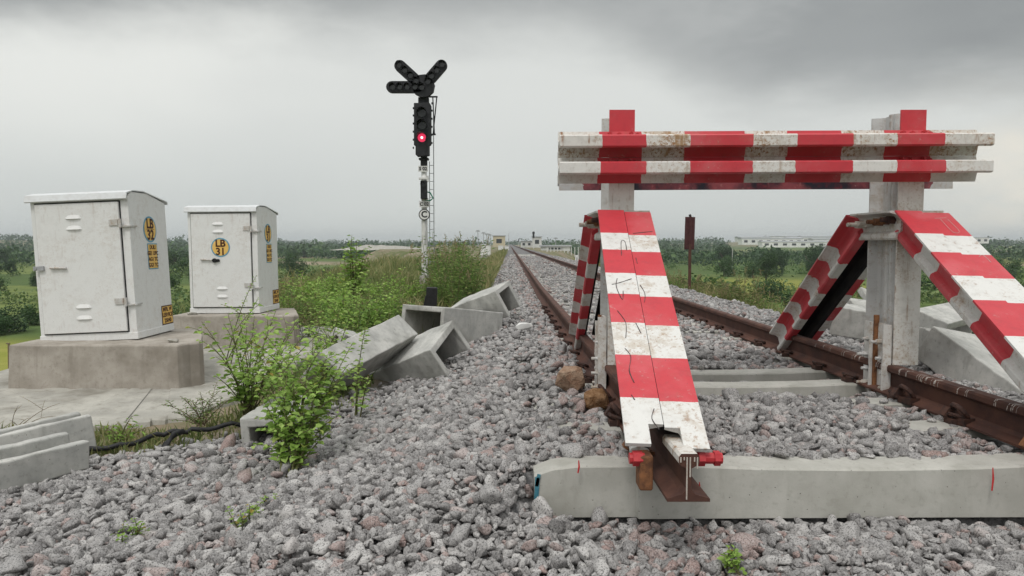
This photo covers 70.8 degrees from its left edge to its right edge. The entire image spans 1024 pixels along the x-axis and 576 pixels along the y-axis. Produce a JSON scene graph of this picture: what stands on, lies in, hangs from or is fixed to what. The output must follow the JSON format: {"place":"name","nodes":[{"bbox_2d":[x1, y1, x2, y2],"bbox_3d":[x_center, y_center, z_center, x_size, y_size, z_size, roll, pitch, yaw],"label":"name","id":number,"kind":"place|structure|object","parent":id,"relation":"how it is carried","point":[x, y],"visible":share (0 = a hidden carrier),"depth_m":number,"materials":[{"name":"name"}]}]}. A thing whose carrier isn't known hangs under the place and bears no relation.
{"place":"outdoors","nodes":[
{"label":"outdoors","id":0,"kind":"place"},
{"bbox_2d":[0,240,1023,575],"bbox_3d":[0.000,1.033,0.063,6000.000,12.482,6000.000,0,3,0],"label":"ground","id":1,"kind":"structure","parent":0,"point":[22,286],"depth_m":70.95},
{"bbox_2d":[0,247,12,263],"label":"broadleaf tree","id":2,"kind":"object","parent":1,"relation":"on","point":[6,252],"visible":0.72,"depth_m":217.71,"materials":[{"name":"green plant"}]},
{"bbox_2d":[0,315,14,333],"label":"round bush","id":3,"kind":"object","parent":1,"relation":"on","point":[2,323],"visible":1,"depth_m":55.82,"materials":[{"name":"green plant"}]},
{"bbox_2d":[1,259,18,274],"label":"broadleaf tree","id":4,"kind":"object","parent":1,"relation":"on","point":[9,264],"visible":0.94,"depth_m":152.78,"materials":[{"name":"green plant"}]},
{"bbox_2d":[0,300,29,333],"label":"round bush","id":5,"kind":"object","parent":1,"relation":"on","point":[16,322],"visible":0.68,"depth_m":57.48,"materials":[{"name":"green plant"}]},
{"bbox_2d":[20,302,39,324],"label":"round bush","id":6,"kind":"object","parent":1,"relation":"on","point":[33,314],"visible":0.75,"depth_m":61.78,"materials":[{"name":"green plant"}]},
{"bbox_2d":[0,412,96,445],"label":"concrete trough","id":7,"kind":"object","parent":1,"relation":"on","point":[76,426],"visible":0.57,"depth_m":4.09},
{"bbox_2d":[95,415,148,443],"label":"leafy weed","id":8,"kind":"object","parent":1,"relation":"on","point":[121,433],"visible":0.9,"depth_m":4.31,"materials":[{"name":"green plant"}]},
{"bbox_2d":[0,327,332,430],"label":"concrete slab","id":9,"kind":"structure","parent":1,"relation":"on","point":[111,406],"depth_m":5.47,"materials":[{"name":"concrete"}]},
{"bbox_2d":[8,329,204,388],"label":"concrete plinth","id":10,"kind":"structure","parent":9,"relation":"on","point":[159,361],"depth_m":5.88,"materials":[{"name":"concrete"}]},
{"bbox_2d":[24,190,173,340],"bbox_3d":[-3.629,-0.202,6.428,0.869,1.273,0.753,-2,4,0],"label":"equipment cabinet","id":11,"kind":"object","parent":10,"relation":"on","point":[101,268],"visible":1,"depth_m":6.09,"materials":[{"name":"metal"}]},
{"bbox_2d":[173,308,300,346],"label":"concrete plinth","id":12,"kind":"structure","parent":9,"relation":"on","point":[218,321],"depth_m":8.29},
{"bbox_2d":[184,205,279,312],"bbox_3d":[-3.380,-0.358,8.784,0.869,1.273,0.751,0,3,2],"label":"equipment cabinet","id":13,"kind":"object","parent":12,"relation":"on","point":[232,251],"visible":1,"depth_m":8.45,"materials":[{"name":"metal"}]},
{"bbox_2d":[221,275,258,364],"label":"leafy weed","id":14,"kind":"object","parent":9,"relation":"on","point":[239,333],"visible":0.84,"depth_m":6.98,"materials":[{"name":"green plant"}]},
{"bbox_2d":[168,248,181,271],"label":"broadleaf tree","id":15,"kind":"object","parent":1,"relation":"on","point":[174,257],"visible":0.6,"depth_m":168.98,"materials":[{"name":"green plant"}]},
{"bbox_2d":[170,272,182,293],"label":"broadleaf tree","id":16,"kind":"object","parent":1,"relation":"on","point":[173,281],"visible":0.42,"depth_m":101.39,"materials":[{"name":"green plant"}]},
{"bbox_2d":[169,257,188,275],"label":"broadleaf tree","id":17,"kind":"object","parent":1,"relation":"on","point":[181,264],"visible":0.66,"depth_m":156.33,"materials":[{"name":"green plant"}]},
{"bbox_2d":[161,382,237,426],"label":"leafy weed","id":18,"kind":"object","parent":1,"relation":"on","point":[199,420],"visible":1,"depth_m":4.69,"materials":[{"name":"green plant"}]},
{"bbox_2d":[185,302,323,414],"bbox_3d":[-1.743,0.490,4.942,0.816,0.787,0.853,0,3,0],"label":"leafy weed","id":19,"kind":"object","parent":1,"relation":"on","point":[243,389],"visible":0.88,"depth_m":4.88,"materials":[{"name":"green plant"}]},
{"bbox_2d":[240,395,315,446],"bbox_3d":[-1.496,0.900,4.718,0.347,0.309,0.714,0,4,-3],"label":"concrete trough","id":20,"kind":"object","parent":1,"relation":"on","point":[249,424],"visible":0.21,"depth_m":4.38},
{"bbox_2d":[278,253,295,270],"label":"broadleaf tree","id":21,"kind":"object","parent":1,"relation":"on","point":[286,261],"visible":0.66,"depth_m":182.62,"materials":[{"name":"green plant"}]},
{"bbox_2d":[285,258,307,276],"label":"broadleaf tree","id":22,"kind":"object","parent":1,"relation":"on","point":[304,265],"visible":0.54,"depth_m":122.80,"materials":[{"name":"green plant"}]},
{"bbox_2d":[278,268,323,281],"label":"round bush","id":23,"kind":"object","parent":1,"relation":"on","point":[295,273],"visible":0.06,"depth_m":36.02,"materials":[{"name":"green plant"}]},
{"bbox_2d":[293,292,327,337],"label":"tall herb","id":24,"kind":"object","parent":1,"relation":"on","point":[308,317],"visible":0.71,"depth_m":9.16,"materials":[{"name":"green plant"}]},
{"bbox_2d":[280,270,368,315],"bbox_3d":[-3.063,0.159,11.459,1.324,0.863,1.055,1,4,12],"label":"broadleaf bush","id":25,"kind":"object","parent":1,"relation":"on","point":[309,290],"visible":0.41,"depth_m":11.37,"materials":[{"name":"green plant"}]},
{"bbox_2d":[282,284,375,317],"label":"broadleaf bush","id":26,"kind":"object","parent":1,"relation":"on","point":[314,297],"visible":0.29,"depth_m":11.38,"materials":[{"name":"green plant"}]},
{"bbox_2d":[304,308,357,377],"bbox_3d":[-1.476,0.496,5.829,0.421,0.688,1.024,-1,4,-9],"label":"leafy weed","id":27,"kind":"object","parent":1,"relation":"on","point":[324,337],"visible":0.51,"depth_m":5.87,"materials":[{"name":"green plant"}]},
{"bbox_2d":[314,277,358,297],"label":"broadleaf bush","id":28,"kind":"object","parent":1,"relation":"on","point":[328,289],"visible":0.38,"depth_m":13.14,"materials":[{"name":"green plant"}]},
{"bbox_2d":[297,296,391,329],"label":"broadleaf bush","id":29,"kind":"object","parent":1,"relation":"on","point":[330,323],"visible":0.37,"depth_m":8.36,"materials":[{"name":"green plant"}]},
{"bbox_2d":[299,293,390,327],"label":"broadleaf bush","id":30,"kind":"object","parent":1,"relation":"on","point":[340,305],"visible":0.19,"depth_m":9.20,"materials":[{"name":"green plant"}]},
{"bbox_2d":[309,282,386,314],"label":"broadleaf bush","id":31,"kind":"object","parent":1,"relation":"on","point":[361,288],"visible":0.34,"depth_m":10.57,"materials":[{"name":"green plant"}]},
{"bbox_2d":[315,281,382,312],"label":"broadleaf bush","id":32,"kind":"object","parent":1,"relation":"on","point":[344,293],"visible":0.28,"depth_m":10.78,"materials":[{"name":"green plant"}]},
{"bbox_2d":[338,235,371,296],"bbox_3d":[-3.124,-0.330,13.928,0.777,1.403,0.678,1,4,21],"label":"sapling","id":33,"kind":"object","parent":1,"relation":"on","point":[352,270],"visible":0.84,"depth_m":13.97,"materials":[{"name":"green plant"}]},
{"bbox_2d":[319,304,397,330],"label":"broadleaf bush","id":34,"kind":"object","parent":1,"relation":"on","point":[353,314],"visible":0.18,"depth_m":8.34,"materials":[{"name":"green plant"}]},
{"bbox_2d":[301,315,417,394],"bbox_3d":[-1.263,0.563,6.125,0.404,0.574,1.240,1,4,22],"label":"concrete trough","id":35,"kind":"object","parent":1,"relation":"on","point":[391,338],"visible":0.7,"depth_m":6.06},
{"bbox_2d":[321,285,402,333],"bbox_3d":[-1.742,0.379,8.387,0.936,0.766,1.175,0,4,-3],"label":"broadleaf bush","id":36,"kind":"object","parent":1,"relation":"on","point":[339,299],"visible":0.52,"depth_m":8.29,"materials":[{"name":"green plant"}]},
{"bbox_2d":[334,310,393,332],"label":"broadleaf bush","id":37,"kind":"object","parent":1,"relation":"on","point":[360,328],"visible":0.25,"depth_m":8.13,"materials":[{"name":"green plant"}]},
{"bbox_2d":[323,267,405,298],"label":"broadleaf bush","id":38,"kind":"object","parent":1,"relation":"on","point":[385,286],"visible":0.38,"depth_m":14.13,"materials":[{"name":"green plant"}]},
{"bbox_2d":[334,286,409,320],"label":"broadleaf bush","id":39,"kind":"object","parent":1,"relation":"on","point":[365,301],"visible":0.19,"depth_m":9.66,"materials":[{"name":"green plant"}]},
{"bbox_2d":[359,275,407,303],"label":"broadleaf bush","id":40,"kind":"object","parent":1,"relation":"on","point":[369,288],"visible":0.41,"depth_m":13.07,"materials":[{"name":"green plant"}]},
{"bbox_2d":[335,245,435,249],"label":"gravel heap","id":41,"kind":"object","parent":1,"relation":"on","point":[375,247],"visible":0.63,"depth_m":175.04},
{"bbox_2d":[359,289,413,319],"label":"broadleaf bush","id":42,"kind":"object","parent":1,"relation":"on","point":[393,315],"visible":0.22,"depth_m":9.66,"materials":[{"name":"green plant"}]},
{"bbox_2d":[1,248,783,455],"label":"grass","id":43,"kind":"structure","parent":1,"relation":"on","point":[390,265],"depth_m":14.32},
{"bbox_2d":[384,273,437,304],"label":"broadleaf bush","id":44,"kind":"object","parent":1,"relation":"on","point":[411,289],"visible":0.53,"depth_m":14.32,"materials":[{"name":"green plant"}]},
{"bbox_2d":[386,60,446,286],"bbox_3d":[-2.549,-3.020,19.570,1.524,6.266,0.949,-2,4,-27],"label":"railway signal","id":45,"kind":"object","parent":1,"relation":"on","point":[422,87],"visible":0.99,"depth_m":19.49,"materials":[{"name":"black"}]},
{"bbox_2d":[369,320,469,381],"bbox_3d":[-0.831,0.662,6.531,0.865,0.734,0.605,2,4,30],"label":"concrete trough","id":46,"kind":"object","parent":1,"relation":"on","point":[425,354],"visible":0.7,"depth_m":6.34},
{"bbox_2d":[423,287,437,306],"bbox_3d":[-1.278,0.277,11.037,0.265,0.584,0.130,0,3,0],"label":"marker stub","id":47,"kind":"object","parent":1,"relation":"on","point":[430,299],"visible":0.46,"depth_m":10.96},
{"bbox_2d":[416,268,450,306],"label":"tall herb","id":48,"kind":"object","parent":1,"relation":"on","point":[440,294],"visible":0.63,"depth_m":12.66,"materials":[{"name":"green plant"}]},
{"bbox_2d":[414,256,456,306],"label":"tall herb","id":49,"kind":"object","parent":1,"relation":"on","point":[437,276],"visible":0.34,"depth_m":13.36,"materials":[{"name":"green plant"}]},
{"bbox_2d":[410,240,471,306],"bbox_3d":[-1.270,-0.170,12.762,1.040,1.373,0.889,-1,4,-16],"label":"tall herb","id":50,"kind":"object","parent":1,"relation":"on","point":[444,247],"visible":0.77,"depth_m":12.62,"materials":[{"name":"green plant"}]},
{"bbox_2d":[417,236,464,296],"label":"tall herb","id":51,"kind":"object","parent":1,"relation":"on","point":[426,268],"visible":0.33,"depth_m":14.39,"materials":[{"name":"green plant"}]},
{"bbox_2d":[426,254,471,306],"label":"tall herb","id":52,"kind":"object","parent":1,"relation":"on","point":[446,276],"visible":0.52,"depth_m":13.05,"materials":[{"name":"green plant"}]},
{"bbox_2d":[433,250,470,306],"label":"tall herb","id":53,"kind":"object","parent":1,"relation":"on","point":[453,298],"visible":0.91,"depth_m":11.80,"materials":[{"name":"green plant"}]},
{"bbox_2d":[402,304,502,342],"bbox_3d":[-0.670,0.433,8.097,0.654,0.529,1.019,3,4,39],"label":"concrete trough","id":54,"kind":"object","parent":1,"relation":"on","point":[472,325],"visible":0.56,"depth_m":7.94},
{"bbox_2d":[451,281,520,317],"bbox_3d":[-0.323,0.230,8.705,0.867,0.650,0.433,3,4,38],"label":"concrete trough","id":55,"kind":"object","parent":54,"relation":"on","point":[503,298],"visible":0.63,"depth_m":8.55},
{"bbox_2d":[415,232,493,292],"bbox_3d":[-1.318,-0.342,14.280,0.891,1.572,1.849,3,5,45],"label":"tall herb","id":56,"kind":"object","parent":1,"relation":"on","point":[450,256],"visible":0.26,"depth_m":14.28,"materials":[{"name":"green plant"}]},
{"bbox_2d":[417,240,493,301],"bbox_3d":[-1.221,-0.251,14.112,1.633,1.389,0.787,-2,4,-33],"label":"tall herb","id":57,"kind":"object","parent":1,"relation":"on","point":[455,268],"visible":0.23,"depth_m":14.12,"materials":[{"name":"green plant"}]},
{"bbox_2d":[443,247,492,301],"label":"tall herb","id":58,"kind":"object","parent":1,"relation":"on","point":[482,282],"visible":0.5,"depth_m":12.96,"materials":[{"name":"green plant"}]},
{"bbox_2d":[453,236,489,297],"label":"tall herb","id":59,"kind":"object","parent":1,"relation":"on","point":[472,257],"visible":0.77,"depth_m":12.74,"materials":[{"name":"green plant"}]},
{"bbox_2d":[479,244,490,257],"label":"equipment cabinet","id":60,"kind":"object","parent":1,"relation":"on","point":[488,247],"visible":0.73,"depth_m":61.55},
{"bbox_2d":[492,235,505,246],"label":"building","id":61,"kind":"structure","parent":1,"relation":"on","point":[499,240],"depth_m":296.83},
{"bbox_2d":[0,255,1023,575],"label":"ballast","id":62,"kind":"structure","parent":1,"relation":"on","point":[406,457],"depth_m":3.11,"materials":[{"name":"gravel"}]},
{"bbox_2d":[0,432,88,492],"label":"concrete trough","id":63,"kind":"object","parent":62,"relation":"on","point":[41,459],"visible":1,"depth_m":3.72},
{"bbox_2d":[110,518,149,542],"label":"leafy weed","id":64,"kind":"object","parent":62,"relation":"on","point":[130,527],"visible":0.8,"depth_m":2.82,"materials":[{"name":"green plant"}]},
{"bbox_2d":[89,421,239,451],"bbox_3d":[-2.046,0.904,4.299,1.223,0.119,0.298,-2,4,-33],"label":"cable","id":65,"kind":"object","parent":62,"relation":"on","point":[173,432],"visible":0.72,"depth_m":4.31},
{"bbox_2d":[225,499,264,527],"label":"leafy weed","id":66,"kind":"object","parent":62,"relation":"on","point":[249,511],"visible":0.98,"depth_m":2.90,"materials":[{"name":"green plant"}]},
{"bbox_2d":[244,325,362,476],"bbox_3d":[-1.166,0.600,4.024,0.715,0.688,0.907,0,3,0],"label":"leafy weed","id":67,"kind":"object","parent":62,"relation":"on","point":[298,438],"visible":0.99,"depth_m":3.86,"materials":[{"name":"green plant"}]},
{"bbox_2d":[330,327,356,341],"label":"concrete trough","id":68,"kind":"object","parent":62,"relation":"on","point":[349,335],"visible":0.42,"depth_m":6.63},
{"bbox_2d":[347,328,371,416],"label":"leafy weed","id":69,"kind":"object","parent":62,"relation":"on","point":[356,395],"visible":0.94,"depth_m":5.01,"materials":[{"name":"green plant"}]},
{"bbox_2d":[515,323,531,329],"bbox_3d":[0.120,0.386,7.245,0.170,0.075,0.076,0,3,0],"label":"white scrap","id":70,"kind":"object","parent":62,"relation":"on","point":[523,326],"visible":1,"depth_m":7.21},
{"bbox_2d":[555,366,584,390],"bbox_3d":[0.361,0.562,4.468,0.188,0.161,0.146,0,3,0],"label":"rough rock","id":71,"kind":"object","parent":62,"relation":"on","point":[568,377],"visible":1,"depth_m":4.41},
{"bbox_2d":[584,388,608,409],"bbox_3d":[0.471,0.620,4.029,0.147,0.125,0.133,0,3,0],"label":"rough rock","id":72,"kind":"object","parent":62,"relation":"on","point":[595,397],"visible":0.77,"depth_m":3.97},
{"bbox_2d":[717,544,746,575],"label":"leafy weed","id":73,"kind":"object","parent":62,"relation":"on","point":[729,556],"visible":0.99,"depth_m":2.46,"materials":[{"name":"green plant"}]},
{"bbox_2d":[557,110,1023,490],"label":"buffer stop","id":74,"kind":"object","parent":62,"relation":"on","point":[893,242],"visible":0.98,"depth_m":4.10,"materials":[{"name":"paint"}]},
{"bbox_2d":[828,303,865,339],"bbox_3d":[2.820,0.270,6.066,0.321,0.304,0.328,1,4,10],"label":"concrete trough","id":75,"kind":"object","parent":62,"relation":"on","point":[848,321],"visible":0.66,"depth_m":5.93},
{"bbox_2d":[847,298,865,340],"bbox_3d":[3.327,0.303,6.805,0.268,0.406,0.474,0,3,0],"label":"concrete trough","id":76,"kind":"object","parent":62,"relation":"on","point":[859,302],"visible":0.06,"depth_m":6.86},
{"bbox_2d":[919,302,971,332],"bbox_3d":[3.777,0.340,6.333,0.809,0.380,0.365,-3,5,-40],"label":"concrete trough","id":77,"kind":"object","parent":62,"relation":"on","point":[945,315],"visible":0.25,"depth_m":6.12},
{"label":"sleeper","id":78,"kind":"object","parent":62,"relation":"on","visible":0},
{"bbox_2d":[510,245,709,501],"bbox_3d":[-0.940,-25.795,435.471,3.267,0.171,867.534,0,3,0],"label":"rail","id":79,"kind":"object","parent":78,"relation":"on","point":[675,460],"visible":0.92,"depth_m":2.84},
{"bbox_2d":[0,233,1023,265],"bbox_3d":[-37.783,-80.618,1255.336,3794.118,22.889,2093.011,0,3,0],"label":"woods","id":80,"kind":"object","parent":1,"relation":"on","point":[327,248],"visible":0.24,"depth_m":374.78,"materials":[{"name":"green plant"}]},
{"bbox_2d":[0,252,1023,306],"bbox_3d":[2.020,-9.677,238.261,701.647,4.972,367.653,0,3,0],"label":"scrub","id":81,"kind":"object","parent":1,"relation":"on","point":[925,294],"visible":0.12,"depth_m":96.64,"materials":[{"name":"green plant"}]},
{"bbox_2d":[539,245,571,250],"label":"building","id":82,"kind":"structure","parent":1,"relation":"on","point":[560,247],"depth_m":148.51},
{"bbox_2d":[521,324,732,335],"bbox_3d":[1.411,0.515,7.575,2.750,0.274,0.216,0,3,-1],"label":"sleeper","id":83,"kind":"object","parent":1,"relation":"on","point":[717,327],"visible":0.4,"depth_m":7.51,"materials":[{"name":"concrete"}]},
{"bbox_2d":[520,331,753,343],"bbox_3d":[1.418,0.551,6.977,2.750,0.274,0.216,0,3,-1],"label":"sleeper","id":84,"kind":"object","parent":1,"relation":"on","point":[736,335],"visible":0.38,"depth_m":6.92,"materials":[{"name":"concrete"}]},
{"bbox_2d":[528,339,776,352],"bbox_3d":[1.425,0.588,6.378,2.750,0.274,0.216,0,3,-1],"label":"sleeper","id":85,"kind":"object","parent":1,"relation":"on","point":[757,342],"visible":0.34,"depth_m":6.34,"materials":[{"name":"concrete"}]},
{"bbox_2d":[519,349,809,365],"bbox_3d":[1.432,0.625,5.779,2.750,0.274,0.216,0,3,-1],"label":"sleeper","id":86,"kind":"object","parent":1,"relation":"on","point":[784,353],"visible":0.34,"depth_m":5.72,"materials":[{"name":"concrete"}]},
{"bbox_2d":[535,361,840,381],"bbox_3d":[1.439,0.661,5.180,2.750,0.274,0.216,0,3,-1],"label":"sleeper","id":87,"kind":"object","parent":1,"relation":"on","point":[815,371],"visible":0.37,"depth_m":5.10,"materials":[{"name":"concrete"}]},
{"bbox_2d":[684,214,694,288],"bbox_3d":[4.043,-0.616,16.398,0.238,2.121,0.080,0,3,0],"label":"sign post","id":88,"kind":"object","parent":1,"relation":"on","point":[689,238],"visible":0.98,"depth_m":16.36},
{"bbox_2d":[522,372,864,397],"bbox_3d":[1.445,0.689,4.721,2.750,0.274,0.216,0,3,-1],"label":"sleeper","id":89,"kind":"object","parent":1,"relation":"on","point":[845,386],"visible":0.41,"depth_m":4.64,"materials":[{"name":"concrete"}]},
{"bbox_2d":[686,275,744,299],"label":"bush","id":90,"kind":"object","parent":1,"relation":"on","point":[712,279],"visible":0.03,"depth_m":43.13,"materials":[{"name":"green plant"}]},
{"bbox_2d":[713,255,736,276],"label":"broadleaf tree","id":91,"kind":"object","parent":1,"relation":"on","point":[727,264],"visible":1,"depth_m":140.40,"materials":[{"name":"green plant"}]},
{"bbox_2d":[714,243,735,261],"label":"broadleaf tree","id":92,"kind":"object","parent":1,"relation":"on","point":[721,253],"visible":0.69,"depth_m":202.44,"materials":[{"name":"green plant"}]},
{"bbox_2d":[533,390,933,414],"bbox_3d":[1.452,0.724,4.152,2.750,0.274,0.216,0,3,-1],"label":"sleeper","id":93,"kind":"object","parent":1,"relation":"on","point":[876,401],"visible":0.09,"depth_m":4.08,"materials":[{"name":"concrete"}]},
{"bbox_2d":[718,266,764,305],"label":"seeding weed","id":94,"kind":"object","parent":1,"relation":"on","point":[733,292],"visible":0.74,"depth_m":12.99,"materials":[{"name":"green plant"}]},
{"bbox_2d":[743,261,762,277],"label":"broadleaf tree","id":95,"kind":"object","parent":1,"relation":"on","point":[751,273],"visible":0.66,"depth_m":135.82,"materials":[{"name":"green plant"}]},
{"bbox_2d":[741,275,766,308],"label":"seeding weed","id":96,"kind":"object","parent":1,"relation":"on","point":[754,290],"visible":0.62,"depth_m":13.38,"materials":[{"name":"green plant"}]},
{"bbox_2d":[750,250,780,281],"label":"broadleaf tree","id":97,"kind":"object","parent":1,"relation":"on","point":[764,263],"visible":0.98,"depth_m":119.28,"materials":[{"name":"green plant"}]},
{"bbox_2d":[513,245,1023,449],"bbox_3d":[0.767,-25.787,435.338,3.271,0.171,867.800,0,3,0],"label":"rail","id":98,"kind":"object","parent":1,"relation":"on","point":[998,418],"visible":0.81,"depth_m":4.26,"materials":[{"name":"metal"}]},
{"bbox_2d":[738,238,802,244],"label":"building","id":99,"kind":"structure","parent":1,"relation":"on","point":[747,241],"depth_m":515.14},
{"bbox_2d":[547,412,996,439],"bbox_3d":[1.458,0.757,3.613,2.750,0.274,0.216,0,3,-1],"label":"sleeper","id":100,"kind":"object","parent":1,"relation":"on","point":[921,425],"visible":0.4,"depth_m":3.57,"materials":[{"name":"concrete"}]},
{"bbox_2d":[757,278,790,301],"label":"round bush","id":101,"kind":"object","parent":1,"relation":"on","point":[773,288],"visible":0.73,"depth_m":84.74,"materials":[{"name":"green plant"}]},
{"bbox_2d":[533,446,1023,518],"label":"sleeper","id":102,"kind":"object","parent":1,"relation":"on","point":[974,485],"visible":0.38,"depth_m":2.94,"materials":[{"name":"concrete"}]},
{"bbox_2d":[769,249,789,274],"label":"broadleaf tree","id":103,"kind":"object","parent":1,"relation":"on","point":[780,262],"visible":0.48,"depth_m":143.36,"materials":[{"name":"green plant"}]},
{"bbox_2d":[758,241,828,246],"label":"building","id":104,"kind":"structure","parent":1,"relation":"on","point":[789,243],"depth_m":490.62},
{"bbox_2d":[803,244,822,270],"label":"broadleaf tree","id":105,"kind":"object","parent":1,"relation":"on","point":[813,256],"visible":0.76,"depth_m":152.18,"materials":[{"name":"green plant"}]},
{"bbox_2d":[921,274,941,295],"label":"round bush","id":106,"kind":"object","parent":1,"relation":"on","point":[924,282],"visible":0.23,"depth_m":89.89,"materials":[{"name":"green plant"}]},
{"bbox_2d":[918,326,1022,394],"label":"concrete trough","id":107,"kind":"object","parent":1,"relation":"on","point":[956,355],"visible":0.53,"depth_m":4.88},
{"bbox_2d":[919,327,930,347],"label":"concrete trough","id":108,"kind":"object","parent":107,"relation":"on","point":[923,333],"visible":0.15,"depth_m":5.29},
{"bbox_2d":[1007,258,1023,276],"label":"broadleaf tree","id":109,"kind":"object","parent":1,"relation":"on","point":[1013,264],"visible":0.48,"depth_m":141.08,"materials":[{"name":"green plant"}]},
{"bbox_2d":[0,0,1023,242],"label":"sky","id":110,"kind":"structure","parent":0,"point":[286,107],"materials":[{"name":"grey"}]},
{"bbox_2d":[531,236,541,247],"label":"building","id":111,"kind":"structure","parent":0,"point":[537,241],"depth_m":267.42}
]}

